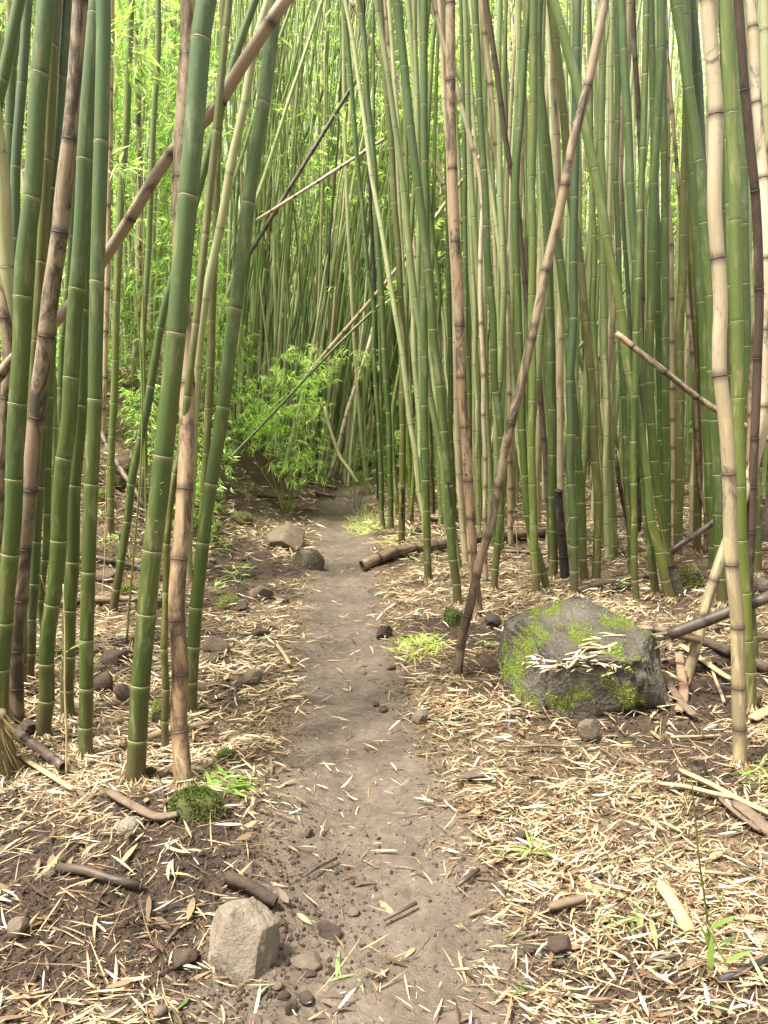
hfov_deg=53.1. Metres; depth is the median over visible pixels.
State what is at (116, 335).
bamboo
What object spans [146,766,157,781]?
rock
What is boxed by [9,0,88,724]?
bamboo
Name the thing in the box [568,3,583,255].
bamboo
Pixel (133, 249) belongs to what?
bamboo
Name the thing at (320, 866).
fallen stick
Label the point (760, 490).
bamboo
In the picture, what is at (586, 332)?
bamboo
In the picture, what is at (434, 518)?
fallen pole
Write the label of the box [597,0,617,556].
bamboo
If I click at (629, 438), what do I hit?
bamboo
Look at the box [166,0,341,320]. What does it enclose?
bamboo
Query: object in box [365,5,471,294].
bamboo
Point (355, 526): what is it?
path edge grass
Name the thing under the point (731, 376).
bamboo
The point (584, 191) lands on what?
bamboo
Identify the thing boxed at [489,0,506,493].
bamboo
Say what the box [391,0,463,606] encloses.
bamboo
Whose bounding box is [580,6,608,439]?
bamboo
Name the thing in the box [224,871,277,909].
bark strip
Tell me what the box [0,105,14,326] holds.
bamboo
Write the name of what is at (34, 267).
bamboo
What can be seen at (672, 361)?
bamboo
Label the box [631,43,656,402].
bamboo
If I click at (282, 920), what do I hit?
stone
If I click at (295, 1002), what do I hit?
stone
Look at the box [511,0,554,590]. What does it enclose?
bamboo
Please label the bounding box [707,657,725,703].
fallen stick
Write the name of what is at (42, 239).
bamboo
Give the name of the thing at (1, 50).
bamboo
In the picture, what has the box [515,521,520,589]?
stalk plant
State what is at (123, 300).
bamboo
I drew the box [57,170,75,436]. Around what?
bamboo
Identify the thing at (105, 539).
stalk plant
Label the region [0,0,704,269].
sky
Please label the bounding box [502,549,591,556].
fallen pole
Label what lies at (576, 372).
bamboo
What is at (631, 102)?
bamboo
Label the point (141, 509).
fallen pole
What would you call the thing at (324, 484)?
fallen stick
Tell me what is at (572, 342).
bamboo
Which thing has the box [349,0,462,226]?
leaning pole
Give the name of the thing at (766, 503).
bamboo
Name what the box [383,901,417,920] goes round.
fallen stick
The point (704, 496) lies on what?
bamboo
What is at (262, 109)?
bamboo
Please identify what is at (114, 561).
fallen pole
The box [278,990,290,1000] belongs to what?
stone
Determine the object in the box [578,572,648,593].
fallen pole
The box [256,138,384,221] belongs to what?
leaning pole
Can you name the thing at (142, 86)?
bamboo
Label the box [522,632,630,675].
dry leaf drift
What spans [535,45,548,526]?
bamboo
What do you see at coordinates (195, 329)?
bamboo
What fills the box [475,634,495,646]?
seedling
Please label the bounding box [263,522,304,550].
rock
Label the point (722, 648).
fallen pole
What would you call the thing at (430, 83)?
bamboo
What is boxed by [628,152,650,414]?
bamboo
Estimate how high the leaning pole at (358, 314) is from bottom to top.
2.711 m
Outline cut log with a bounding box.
[359,527,545,569]
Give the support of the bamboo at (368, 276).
on the ground at (340, 577)
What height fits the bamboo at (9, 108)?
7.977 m
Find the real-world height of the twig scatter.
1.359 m
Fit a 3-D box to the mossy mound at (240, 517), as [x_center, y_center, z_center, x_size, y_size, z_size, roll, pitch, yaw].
[-1.458,0.068,7.749,0.250,0.162,0.260,6,12,33]
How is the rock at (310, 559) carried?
on the ground at (340, 577)
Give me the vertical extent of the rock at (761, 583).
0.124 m
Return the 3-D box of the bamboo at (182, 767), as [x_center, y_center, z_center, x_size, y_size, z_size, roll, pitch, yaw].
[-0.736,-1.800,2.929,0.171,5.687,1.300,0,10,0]
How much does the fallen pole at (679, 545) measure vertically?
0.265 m
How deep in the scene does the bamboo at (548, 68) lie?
5.99 m
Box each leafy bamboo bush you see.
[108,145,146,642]
[108,284,165,392]
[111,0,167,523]
[124,93,253,461]
[203,324,260,474]
[229,342,341,513]
[329,345,378,507]
[347,436,386,493]
[384,417,433,504]
[541,401,568,535]
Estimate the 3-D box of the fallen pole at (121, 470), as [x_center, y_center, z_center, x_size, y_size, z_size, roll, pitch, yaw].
[-2.233,-0.387,6.530,0.673,0.679,0.052,7,12,37]
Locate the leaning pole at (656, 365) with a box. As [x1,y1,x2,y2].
[614,330,767,441]
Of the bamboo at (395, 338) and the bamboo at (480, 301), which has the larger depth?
the bamboo at (395, 338)
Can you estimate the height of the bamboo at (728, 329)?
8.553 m
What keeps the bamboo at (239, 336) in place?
on the ground at (340, 577)
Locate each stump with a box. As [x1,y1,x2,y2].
[668,564,683,597]
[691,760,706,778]
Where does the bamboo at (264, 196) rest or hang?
on the ground at (340, 577)
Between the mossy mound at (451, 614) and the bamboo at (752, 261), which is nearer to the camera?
the mossy mound at (451, 614)
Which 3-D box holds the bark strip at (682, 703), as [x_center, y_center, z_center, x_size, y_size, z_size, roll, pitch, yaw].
[1.379,0.853,3.656,0.050,0.022,0.562,1,10,4]
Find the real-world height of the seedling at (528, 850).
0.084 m
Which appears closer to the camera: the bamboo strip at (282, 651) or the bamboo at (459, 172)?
the bamboo strip at (282, 651)
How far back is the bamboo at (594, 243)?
6.27 m
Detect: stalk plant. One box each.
[40,575,60,675]
[63,584,82,775]
[101,470,106,596]
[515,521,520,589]
[691,777,737,949]
[707,924,751,974]
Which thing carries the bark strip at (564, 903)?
on the leaf litter at (694, 913)
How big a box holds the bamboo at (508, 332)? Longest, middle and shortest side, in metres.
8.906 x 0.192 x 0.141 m
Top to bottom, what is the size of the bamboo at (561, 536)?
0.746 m
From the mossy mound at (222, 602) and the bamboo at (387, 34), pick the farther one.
the bamboo at (387, 34)
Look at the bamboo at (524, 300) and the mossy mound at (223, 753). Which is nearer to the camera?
the mossy mound at (223, 753)
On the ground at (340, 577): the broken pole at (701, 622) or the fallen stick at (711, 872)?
the fallen stick at (711, 872)
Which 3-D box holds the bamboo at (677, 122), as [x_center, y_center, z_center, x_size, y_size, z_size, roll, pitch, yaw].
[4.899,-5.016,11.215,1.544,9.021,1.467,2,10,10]
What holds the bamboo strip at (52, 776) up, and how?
on the ground at (340, 577)
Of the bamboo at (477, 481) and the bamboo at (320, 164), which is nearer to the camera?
the bamboo at (477, 481)
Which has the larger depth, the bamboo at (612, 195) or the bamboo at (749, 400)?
the bamboo at (612, 195)
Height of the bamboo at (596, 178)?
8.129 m
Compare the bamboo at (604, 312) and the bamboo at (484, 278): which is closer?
the bamboo at (604, 312)
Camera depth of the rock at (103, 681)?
3.71 m
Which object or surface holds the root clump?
on the ground at (340, 577)
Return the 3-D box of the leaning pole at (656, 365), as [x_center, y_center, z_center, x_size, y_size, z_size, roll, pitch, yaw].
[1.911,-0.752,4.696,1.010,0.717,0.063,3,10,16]
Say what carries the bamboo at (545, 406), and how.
on the ground at (340, 577)
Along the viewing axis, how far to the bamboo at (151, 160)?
6.18 m
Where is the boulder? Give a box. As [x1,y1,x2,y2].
[497,596,670,719]
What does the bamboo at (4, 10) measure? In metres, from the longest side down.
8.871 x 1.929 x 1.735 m
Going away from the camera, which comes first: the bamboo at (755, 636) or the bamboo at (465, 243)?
the bamboo at (755, 636)
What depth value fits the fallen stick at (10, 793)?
2.79 m
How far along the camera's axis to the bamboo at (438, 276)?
8.29 m
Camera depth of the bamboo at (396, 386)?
8.10 m
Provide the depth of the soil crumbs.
2.25 m
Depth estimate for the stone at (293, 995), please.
1.94 m
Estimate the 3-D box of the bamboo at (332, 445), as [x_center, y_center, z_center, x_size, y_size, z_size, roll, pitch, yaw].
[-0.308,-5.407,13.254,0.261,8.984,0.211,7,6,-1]
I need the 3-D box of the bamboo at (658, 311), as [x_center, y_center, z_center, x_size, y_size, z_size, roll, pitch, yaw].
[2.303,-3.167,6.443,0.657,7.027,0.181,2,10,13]
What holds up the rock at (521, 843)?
on the ground at (340, 577)
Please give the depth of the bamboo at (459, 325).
4.64 m
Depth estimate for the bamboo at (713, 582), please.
3.84 m
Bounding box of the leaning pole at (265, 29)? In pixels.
[0,0,293,383]
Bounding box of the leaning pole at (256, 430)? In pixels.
[224,240,462,463]
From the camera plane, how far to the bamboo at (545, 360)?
8.51 m
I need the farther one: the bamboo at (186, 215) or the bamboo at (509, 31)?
the bamboo at (509, 31)
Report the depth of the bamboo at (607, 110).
8.23 m
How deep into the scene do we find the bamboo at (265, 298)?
11.69 m
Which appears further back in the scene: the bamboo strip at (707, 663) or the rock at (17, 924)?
the bamboo strip at (707, 663)
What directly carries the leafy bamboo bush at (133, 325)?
on the ground at (340, 577)
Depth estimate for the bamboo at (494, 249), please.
8.52 m
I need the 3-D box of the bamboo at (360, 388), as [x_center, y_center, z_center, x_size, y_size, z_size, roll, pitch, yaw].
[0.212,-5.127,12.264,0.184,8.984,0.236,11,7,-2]
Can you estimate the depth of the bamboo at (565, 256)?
6.55 m
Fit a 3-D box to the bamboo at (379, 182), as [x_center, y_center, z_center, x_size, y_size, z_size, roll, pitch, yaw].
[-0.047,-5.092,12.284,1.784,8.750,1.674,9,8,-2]
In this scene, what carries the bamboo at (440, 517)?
on the ground at (340, 577)
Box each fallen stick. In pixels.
[0,786,20,802]
[152,764,166,811]
[257,494,302,499]
[303,481,336,488]
[303,857,337,877]
[314,490,335,498]
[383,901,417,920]
[456,867,479,887]
[593,743,617,760]
[609,868,626,916]
[626,954,644,990]
[645,948,707,962]
[660,647,669,667]
[670,734,720,737]
[673,866,731,875]
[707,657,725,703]
[717,955,767,984]
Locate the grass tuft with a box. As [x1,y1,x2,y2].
[381,627,454,661]
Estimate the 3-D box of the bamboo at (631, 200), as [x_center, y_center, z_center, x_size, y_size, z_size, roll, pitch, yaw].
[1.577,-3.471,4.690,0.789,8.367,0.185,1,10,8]
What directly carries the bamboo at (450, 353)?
on the ground at (340, 577)
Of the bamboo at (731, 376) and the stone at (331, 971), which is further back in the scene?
the bamboo at (731, 376)
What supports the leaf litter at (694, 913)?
on the ground at (340, 577)
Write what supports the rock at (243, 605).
on the ground at (340, 577)
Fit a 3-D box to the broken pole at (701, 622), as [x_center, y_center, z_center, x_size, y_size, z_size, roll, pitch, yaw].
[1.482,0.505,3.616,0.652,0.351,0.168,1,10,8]
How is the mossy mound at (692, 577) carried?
on the ground at (340, 577)
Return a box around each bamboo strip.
[19,755,74,790]
[276,644,290,663]
[657,880,694,934]
[658,782,730,798]
[678,768,767,815]
[679,644,730,679]
[748,705,767,720]
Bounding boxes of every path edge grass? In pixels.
[342,505,396,537]
[379,535,412,544]
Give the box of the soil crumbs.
[0,517,767,1023]
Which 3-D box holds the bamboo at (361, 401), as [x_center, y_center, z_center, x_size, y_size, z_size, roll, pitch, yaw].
[0.346,-4.917,11.157,1.614,9.174,1.693,11,10,-2]
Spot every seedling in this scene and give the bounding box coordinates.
[213,539,231,552]
[214,579,227,592]
[221,564,237,581]
[229,564,250,590]
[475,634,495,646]
[499,827,555,860]
[606,577,630,590]
[731,753,767,790]
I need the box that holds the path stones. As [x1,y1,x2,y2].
[206,624,530,1023]
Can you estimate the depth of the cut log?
6.55 m
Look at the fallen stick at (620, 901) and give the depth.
2.27 m
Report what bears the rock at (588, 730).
on the ground at (340, 577)
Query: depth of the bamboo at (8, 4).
7.07 m
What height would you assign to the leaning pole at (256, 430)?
2.620 m
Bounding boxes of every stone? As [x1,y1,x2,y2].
[203,696,219,703]
[220,681,230,689]
[229,684,238,691]
[241,556,248,560]
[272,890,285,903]
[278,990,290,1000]
[279,918,286,925]
[287,999,297,1007]
[290,990,299,997]
[299,990,313,1005]
[301,968,317,976]
[310,937,319,947]
[328,966,335,976]
[347,907,359,915]
[372,701,379,706]
[378,706,388,712]
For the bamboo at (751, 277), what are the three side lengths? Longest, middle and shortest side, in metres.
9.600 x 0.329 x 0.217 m
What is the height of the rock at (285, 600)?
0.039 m
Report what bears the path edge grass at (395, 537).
on the ground at (340, 577)
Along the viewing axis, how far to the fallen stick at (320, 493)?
9.99 m
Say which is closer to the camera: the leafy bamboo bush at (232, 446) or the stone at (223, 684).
the stone at (223, 684)
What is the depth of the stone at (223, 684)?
3.74 m
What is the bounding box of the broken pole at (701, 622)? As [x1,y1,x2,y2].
[652,591,767,649]
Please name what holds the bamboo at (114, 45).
on the ground at (340, 577)
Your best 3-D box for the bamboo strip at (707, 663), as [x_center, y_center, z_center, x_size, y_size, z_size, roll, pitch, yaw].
[1.681,0.781,4.049,0.051,0.034,0.561,-1,10,-3]
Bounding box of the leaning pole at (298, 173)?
[249,79,356,257]
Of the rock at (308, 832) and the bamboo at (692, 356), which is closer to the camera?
the rock at (308, 832)
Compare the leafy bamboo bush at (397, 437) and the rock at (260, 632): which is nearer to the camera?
the rock at (260, 632)
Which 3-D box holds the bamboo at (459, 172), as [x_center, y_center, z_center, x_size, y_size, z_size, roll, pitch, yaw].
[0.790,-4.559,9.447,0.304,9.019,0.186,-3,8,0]
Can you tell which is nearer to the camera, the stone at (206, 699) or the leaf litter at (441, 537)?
the stone at (206, 699)
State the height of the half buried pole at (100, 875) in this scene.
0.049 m
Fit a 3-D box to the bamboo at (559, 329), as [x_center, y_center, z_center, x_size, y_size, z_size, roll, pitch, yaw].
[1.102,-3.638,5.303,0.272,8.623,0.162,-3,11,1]
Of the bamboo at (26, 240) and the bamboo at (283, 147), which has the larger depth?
the bamboo at (283, 147)
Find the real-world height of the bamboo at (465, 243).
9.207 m
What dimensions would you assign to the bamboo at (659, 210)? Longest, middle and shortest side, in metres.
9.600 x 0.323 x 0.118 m
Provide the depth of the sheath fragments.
2.32 m
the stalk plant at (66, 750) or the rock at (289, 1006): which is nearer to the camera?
the rock at (289, 1006)
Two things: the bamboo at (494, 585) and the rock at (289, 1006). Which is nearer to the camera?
the rock at (289, 1006)
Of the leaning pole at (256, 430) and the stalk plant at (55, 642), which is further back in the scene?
the leaning pole at (256, 430)
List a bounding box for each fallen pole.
[11,724,68,771]
[61,596,161,605]
[96,555,162,578]
[101,428,147,508]
[122,499,146,512]
[148,719,213,739]
[405,526,458,533]
[431,517,476,524]
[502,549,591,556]
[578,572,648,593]
[601,583,631,594]
[635,625,701,643]
[668,519,712,554]
[688,632,767,673]
[706,618,729,631]
[729,632,767,645]
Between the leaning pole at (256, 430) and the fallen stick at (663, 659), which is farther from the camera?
the leaning pole at (256, 430)
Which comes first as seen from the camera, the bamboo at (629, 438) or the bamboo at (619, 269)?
the bamboo at (619, 269)
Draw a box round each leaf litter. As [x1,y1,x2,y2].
[0,340,767,561]
[0,445,767,1023]
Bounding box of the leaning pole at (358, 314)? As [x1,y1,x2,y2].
[301,155,479,378]
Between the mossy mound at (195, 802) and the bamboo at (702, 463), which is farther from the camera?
the bamboo at (702, 463)
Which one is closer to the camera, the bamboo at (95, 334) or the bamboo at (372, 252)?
the bamboo at (95, 334)
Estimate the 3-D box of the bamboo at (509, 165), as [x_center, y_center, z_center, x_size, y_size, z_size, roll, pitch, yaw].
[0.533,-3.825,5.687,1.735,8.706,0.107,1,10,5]
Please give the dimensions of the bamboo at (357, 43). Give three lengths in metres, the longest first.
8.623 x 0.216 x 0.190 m
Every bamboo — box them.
[0,0,25,112]
[0,0,33,106]
[0,0,55,713]
[0,2,35,126]
[0,4,143,214]
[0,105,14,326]
[0,274,12,557]
[1,0,36,80]
[4,26,20,171]
[5,0,24,193]
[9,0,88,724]
[10,0,32,259]
[24,0,61,688]
[24,229,37,696]
[27,0,71,681]
[31,0,173,233]
[33,0,95,740]
[37,303,58,627]
[47,364,57,573]
[52,178,92,724]
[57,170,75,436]
[74,0,110,765]
[101,0,114,435]
[103,0,134,540]
[103,0,258,614]
[108,36,134,347]
[112,0,240,340]
[112,1,215,371]
[113,0,125,155]
[113,1,165,114]
[113,15,167,369]
[116,0,212,365]
[116,0,216,788]
[117,0,209,278]
[117,1,135,277]
[130,0,148,379]
[134,22,142,392]
[136,0,161,506]
[146,2,162,360]
[149,2,165,366]
[157,0,232,754]
[165,0,200,790]
[165,4,249,270]
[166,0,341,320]
[186,0,268,581]
[187,0,280,718]
[199,0,225,516]
[200,0,403,397]
[207,1,302,426]
[207,5,329,410]
[210,1,301,377]
[228,16,331,424]
[230,0,317,459]
[235,0,320,169]
[255,12,285,405]
[266,29,377,368]
[278,0,348,373]
[325,25,359,459]
[331,158,366,450]
[332,15,441,364]
[334,11,441,237]
[337,130,340,417]
[341,0,384,527]
[341,7,369,495]
[343,0,422,529]
[346,40,456,469]
[348,3,431,460]
[351,1,492,461]
[356,0,395,531]
[361,32,472,244]
[362,0,378,502]
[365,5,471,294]
[366,8,456,309]
[372,0,384,507]
[373,0,440,357]
[374,0,462,571]
[379,0,406,545]
[383,0,432,514]
[385,30,415,504]
[385,34,476,414]
[387,0,422,533]
[391,0,410,519]
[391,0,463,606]
[392,10,496,466]
[404,0,430,522]
[405,0,446,537]
[406,0,437,525]
[410,0,528,484]
[413,0,421,414]
[417,0,443,527]
[420,0,434,583]
[428,30,439,514]
[429,183,441,329]
[430,5,618,450]
[431,0,487,580]
[431,106,465,363]
[437,0,467,564]
[440,160,444,371]
[443,0,457,522]
[445,0,486,618]
[449,0,608,677]
[455,7,561,476]
[456,104,463,483]
[459,0,471,450]
[462,0,495,546]
[467,4,482,521]
[467,166,480,532]
[468,0,529,549]
[470,49,477,516]
[471,0,504,592]
[471,12,588,263]
[476,292,478,335]
[478,0,487,506]
[478,0,489,496]
[478,5,507,498]
[479,0,513,545]
[483,0,548,562]
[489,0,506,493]
[493,0,506,553]
[502,0,595,161]
[503,0,518,502]
[503,0,521,519]
[504,0,516,239]
[506,0,513,372]
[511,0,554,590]
[513,0,525,510]
[518,180,524,487]
[522,0,527,409]
[527,0,542,595]
[529,0,545,572]
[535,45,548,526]
[536,130,547,446]
[537,0,588,583]
[537,58,559,580]
[543,323,547,413]
[545,109,570,547]
[546,0,569,557]
[547,0,602,581]
[548,0,680,602]
[549,131,577,518]
[550,34,569,570]
[554,489,569,582]
[561,0,605,242]
[565,0,572,543]
[565,0,580,596]
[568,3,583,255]
[574,0,584,451]
[579,125,679,349]
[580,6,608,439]
[581,0,648,237]
[581,12,597,483]
[583,18,588,478]
[586,0,619,550]
[589,276,599,487]
[596,0,609,560]
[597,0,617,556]
[598,355,600,395]
[599,0,632,543]
[599,52,605,527]
[600,101,614,399]
[606,35,608,317]
[607,0,617,527]
[613,0,630,574]
[613,218,618,365]
[614,454,626,532]
[615,11,656,439]
[617,0,659,597]
[619,0,632,509]
[620,72,631,506]
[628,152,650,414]
[628,331,632,493]
[630,0,649,604]
[631,0,644,533]
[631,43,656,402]
[631,55,635,199]
[636,4,699,225]
[636,18,705,216]
[645,0,672,566]
[649,0,662,493]
[649,0,757,206]
[654,0,656,18]
[658,178,661,310]
[660,41,676,564]
[666,0,675,541]
[666,35,707,553]
[670,0,727,607]
[671,5,705,210]
[673,0,691,558]
[674,166,680,316]
[681,0,713,570]
[684,0,767,677]
[684,331,689,401]
[688,0,718,542]
[688,201,702,553]
[691,0,707,550]
[699,0,753,769]
[701,428,703,487]
[702,477,704,517]
[718,0,730,399]
[719,0,759,714]
[722,78,762,660]
[730,345,731,408]
[732,0,761,505]
[733,0,763,596]
[733,0,766,577]
[744,0,757,489]
[746,142,767,467]
[748,51,759,510]
[752,248,753,276]
[759,0,767,146]
[765,452,767,506]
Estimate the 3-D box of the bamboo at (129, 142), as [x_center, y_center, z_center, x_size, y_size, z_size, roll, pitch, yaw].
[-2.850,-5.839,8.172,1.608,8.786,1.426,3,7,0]
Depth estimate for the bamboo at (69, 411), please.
3.05 m
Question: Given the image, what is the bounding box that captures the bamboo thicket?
[0,0,767,522]
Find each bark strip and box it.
[106,789,178,820]
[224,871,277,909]
[521,744,573,747]
[547,894,585,910]
[662,672,697,716]
[674,653,688,712]
[718,797,760,832]
[731,800,767,835]
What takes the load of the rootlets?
on the ground at (340, 577)
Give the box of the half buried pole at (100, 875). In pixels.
[56,863,143,890]
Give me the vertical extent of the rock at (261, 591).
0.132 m
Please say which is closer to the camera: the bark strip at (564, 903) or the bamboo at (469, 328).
the bark strip at (564, 903)
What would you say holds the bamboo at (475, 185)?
on the ground at (340, 577)
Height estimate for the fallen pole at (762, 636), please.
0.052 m
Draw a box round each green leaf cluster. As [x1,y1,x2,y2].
[194,763,264,798]
[330,945,363,991]
[572,879,694,947]
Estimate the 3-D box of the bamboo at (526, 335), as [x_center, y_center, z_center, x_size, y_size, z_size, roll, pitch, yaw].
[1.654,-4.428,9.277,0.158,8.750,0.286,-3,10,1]
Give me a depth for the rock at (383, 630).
4.57 m
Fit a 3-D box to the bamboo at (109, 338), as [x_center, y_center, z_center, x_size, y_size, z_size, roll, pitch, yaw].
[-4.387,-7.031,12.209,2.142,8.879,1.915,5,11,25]
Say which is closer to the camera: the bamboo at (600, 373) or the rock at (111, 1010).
the rock at (111, 1010)
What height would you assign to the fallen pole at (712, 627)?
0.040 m
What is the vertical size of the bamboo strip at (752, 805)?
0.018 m
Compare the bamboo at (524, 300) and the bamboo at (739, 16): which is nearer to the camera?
the bamboo at (739, 16)
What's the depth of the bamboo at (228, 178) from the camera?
5.34 m
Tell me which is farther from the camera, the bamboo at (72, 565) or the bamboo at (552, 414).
the bamboo at (552, 414)
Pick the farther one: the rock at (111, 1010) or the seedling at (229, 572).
the seedling at (229, 572)
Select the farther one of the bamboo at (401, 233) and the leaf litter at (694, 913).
the bamboo at (401, 233)
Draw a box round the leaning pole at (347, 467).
[323,406,359,484]
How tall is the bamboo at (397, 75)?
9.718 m
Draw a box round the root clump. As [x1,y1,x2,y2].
[0,706,28,780]
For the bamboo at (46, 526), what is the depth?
4.13 m
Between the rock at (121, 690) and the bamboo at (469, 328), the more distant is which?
the bamboo at (469, 328)
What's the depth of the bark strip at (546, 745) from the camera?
3.11 m
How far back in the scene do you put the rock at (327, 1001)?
1.93 m
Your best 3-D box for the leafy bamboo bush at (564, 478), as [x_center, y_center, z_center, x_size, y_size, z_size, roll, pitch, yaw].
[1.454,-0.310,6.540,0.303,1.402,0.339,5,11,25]
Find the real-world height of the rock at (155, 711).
0.133 m
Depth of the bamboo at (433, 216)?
8.18 m
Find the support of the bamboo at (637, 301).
on the ground at (340, 577)
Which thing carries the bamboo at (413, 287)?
on the ground at (340, 577)
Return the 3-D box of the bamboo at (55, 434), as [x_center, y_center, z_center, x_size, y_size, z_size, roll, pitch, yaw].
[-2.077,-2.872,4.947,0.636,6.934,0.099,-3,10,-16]
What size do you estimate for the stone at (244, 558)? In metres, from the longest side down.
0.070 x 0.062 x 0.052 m
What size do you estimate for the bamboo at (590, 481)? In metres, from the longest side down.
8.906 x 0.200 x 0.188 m
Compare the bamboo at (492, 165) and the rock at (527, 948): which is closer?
the rock at (527, 948)
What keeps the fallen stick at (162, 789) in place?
on the leaf litter at (694, 913)
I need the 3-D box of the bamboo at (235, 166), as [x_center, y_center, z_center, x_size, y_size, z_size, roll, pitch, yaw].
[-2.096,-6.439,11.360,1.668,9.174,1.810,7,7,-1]
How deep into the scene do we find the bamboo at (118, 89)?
9.09 m
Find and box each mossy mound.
[98,489,106,503]
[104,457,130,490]
[120,583,135,594]
[168,785,226,824]
[216,593,239,609]
[216,748,238,763]
[229,510,252,524]
[441,606,462,627]
[678,566,704,589]
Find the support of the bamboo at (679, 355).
on the ground at (340, 577)
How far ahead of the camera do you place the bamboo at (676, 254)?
9.73 m
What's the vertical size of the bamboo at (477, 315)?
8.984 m
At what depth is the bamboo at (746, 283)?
5.34 m
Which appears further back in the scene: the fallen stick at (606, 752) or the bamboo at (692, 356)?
the bamboo at (692, 356)
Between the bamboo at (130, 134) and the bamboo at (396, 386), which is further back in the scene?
the bamboo at (130, 134)
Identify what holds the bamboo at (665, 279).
on the ground at (340, 577)
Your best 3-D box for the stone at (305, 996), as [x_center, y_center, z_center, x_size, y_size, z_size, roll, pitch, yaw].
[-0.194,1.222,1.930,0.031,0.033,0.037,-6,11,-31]
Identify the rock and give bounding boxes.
[7,916,28,939]
[21,719,35,735]
[42,869,55,880]
[94,670,112,692]
[96,568,114,582]
[99,649,132,664]
[102,1008,122,1020]
[113,683,129,701]
[114,816,142,831]
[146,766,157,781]
[148,698,169,723]
[152,1005,167,1017]
[168,948,197,970]
[202,636,229,656]
[206,652,219,664]
[207,896,279,984]
[236,600,249,611]
[243,668,262,684]
[249,585,272,599]
[250,628,270,638]
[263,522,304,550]
[269,980,282,989]
[279,597,288,602]
[285,1001,296,1015]
[290,950,321,970]
[294,548,324,570]
[299,828,312,837]
[317,920,340,939]
[322,992,343,1007]
[376,625,391,638]
[411,709,429,723]
[460,768,486,779]
[485,613,500,626]
[515,830,529,841]
[518,840,528,848]
[523,944,534,952]
[547,934,572,954]
[555,958,566,967]
[578,719,600,741]
[619,549,627,557]
[751,932,767,946]
[754,577,767,592]
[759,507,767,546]
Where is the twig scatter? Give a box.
[0,438,767,1023]
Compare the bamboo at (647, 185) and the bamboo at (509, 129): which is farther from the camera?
the bamboo at (647, 185)
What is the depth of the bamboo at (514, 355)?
8.46 m
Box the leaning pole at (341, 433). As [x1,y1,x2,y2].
[327,327,371,480]
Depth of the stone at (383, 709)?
3.61 m
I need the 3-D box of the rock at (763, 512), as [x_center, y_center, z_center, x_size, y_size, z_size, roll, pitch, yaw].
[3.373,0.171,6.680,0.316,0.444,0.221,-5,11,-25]
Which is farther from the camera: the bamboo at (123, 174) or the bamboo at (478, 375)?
the bamboo at (478, 375)
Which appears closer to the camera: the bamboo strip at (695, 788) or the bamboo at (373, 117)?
the bamboo strip at (695, 788)
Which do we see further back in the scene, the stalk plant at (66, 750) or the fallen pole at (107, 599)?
the fallen pole at (107, 599)
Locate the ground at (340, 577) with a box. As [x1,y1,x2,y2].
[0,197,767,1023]
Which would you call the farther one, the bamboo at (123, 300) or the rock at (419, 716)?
the bamboo at (123, 300)
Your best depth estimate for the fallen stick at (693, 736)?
3.23 m
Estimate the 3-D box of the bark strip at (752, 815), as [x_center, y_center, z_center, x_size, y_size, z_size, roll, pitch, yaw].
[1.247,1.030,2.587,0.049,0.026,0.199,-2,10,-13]
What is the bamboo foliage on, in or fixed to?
on the ground at (340, 577)
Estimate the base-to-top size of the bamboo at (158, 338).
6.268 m
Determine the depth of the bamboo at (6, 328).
3.83 m
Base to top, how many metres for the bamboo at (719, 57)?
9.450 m
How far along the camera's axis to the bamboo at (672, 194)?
11.94 m
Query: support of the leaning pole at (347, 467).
on the ground at (340, 577)
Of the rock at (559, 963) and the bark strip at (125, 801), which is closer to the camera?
the rock at (559, 963)
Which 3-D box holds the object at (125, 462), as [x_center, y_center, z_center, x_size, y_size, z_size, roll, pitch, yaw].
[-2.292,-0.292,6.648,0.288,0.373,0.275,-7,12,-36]
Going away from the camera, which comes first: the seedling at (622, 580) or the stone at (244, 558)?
the seedling at (622, 580)
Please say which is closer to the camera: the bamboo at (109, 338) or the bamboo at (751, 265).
the bamboo at (751, 265)
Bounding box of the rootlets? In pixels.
[0,550,767,1023]
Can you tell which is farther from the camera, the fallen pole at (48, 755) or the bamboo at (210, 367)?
the bamboo at (210, 367)
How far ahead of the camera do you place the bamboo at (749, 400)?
4.14 m
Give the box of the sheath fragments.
[0,510,767,1023]
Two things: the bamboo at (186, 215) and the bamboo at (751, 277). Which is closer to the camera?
the bamboo at (186, 215)
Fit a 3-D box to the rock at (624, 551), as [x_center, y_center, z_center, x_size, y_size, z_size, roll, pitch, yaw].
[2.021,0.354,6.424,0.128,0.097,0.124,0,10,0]
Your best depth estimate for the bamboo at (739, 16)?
3.65 m
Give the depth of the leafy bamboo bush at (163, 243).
7.58 m
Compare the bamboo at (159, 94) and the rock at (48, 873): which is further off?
the bamboo at (159, 94)
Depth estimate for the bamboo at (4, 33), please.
8.43 m
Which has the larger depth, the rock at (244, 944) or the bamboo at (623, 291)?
the bamboo at (623, 291)
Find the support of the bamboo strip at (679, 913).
on the leaf litter at (694, 913)
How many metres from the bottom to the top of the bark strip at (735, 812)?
0.022 m
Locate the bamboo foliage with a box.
[0,0,763,542]
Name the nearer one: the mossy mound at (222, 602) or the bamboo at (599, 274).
the mossy mound at (222, 602)
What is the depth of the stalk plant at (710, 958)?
1.96 m
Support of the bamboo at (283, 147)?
on the ground at (340, 577)
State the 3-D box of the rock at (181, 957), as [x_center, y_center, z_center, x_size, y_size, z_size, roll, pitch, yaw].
[-0.522,1.157,2.002,0.074,0.046,0.069,-4,11,-24]

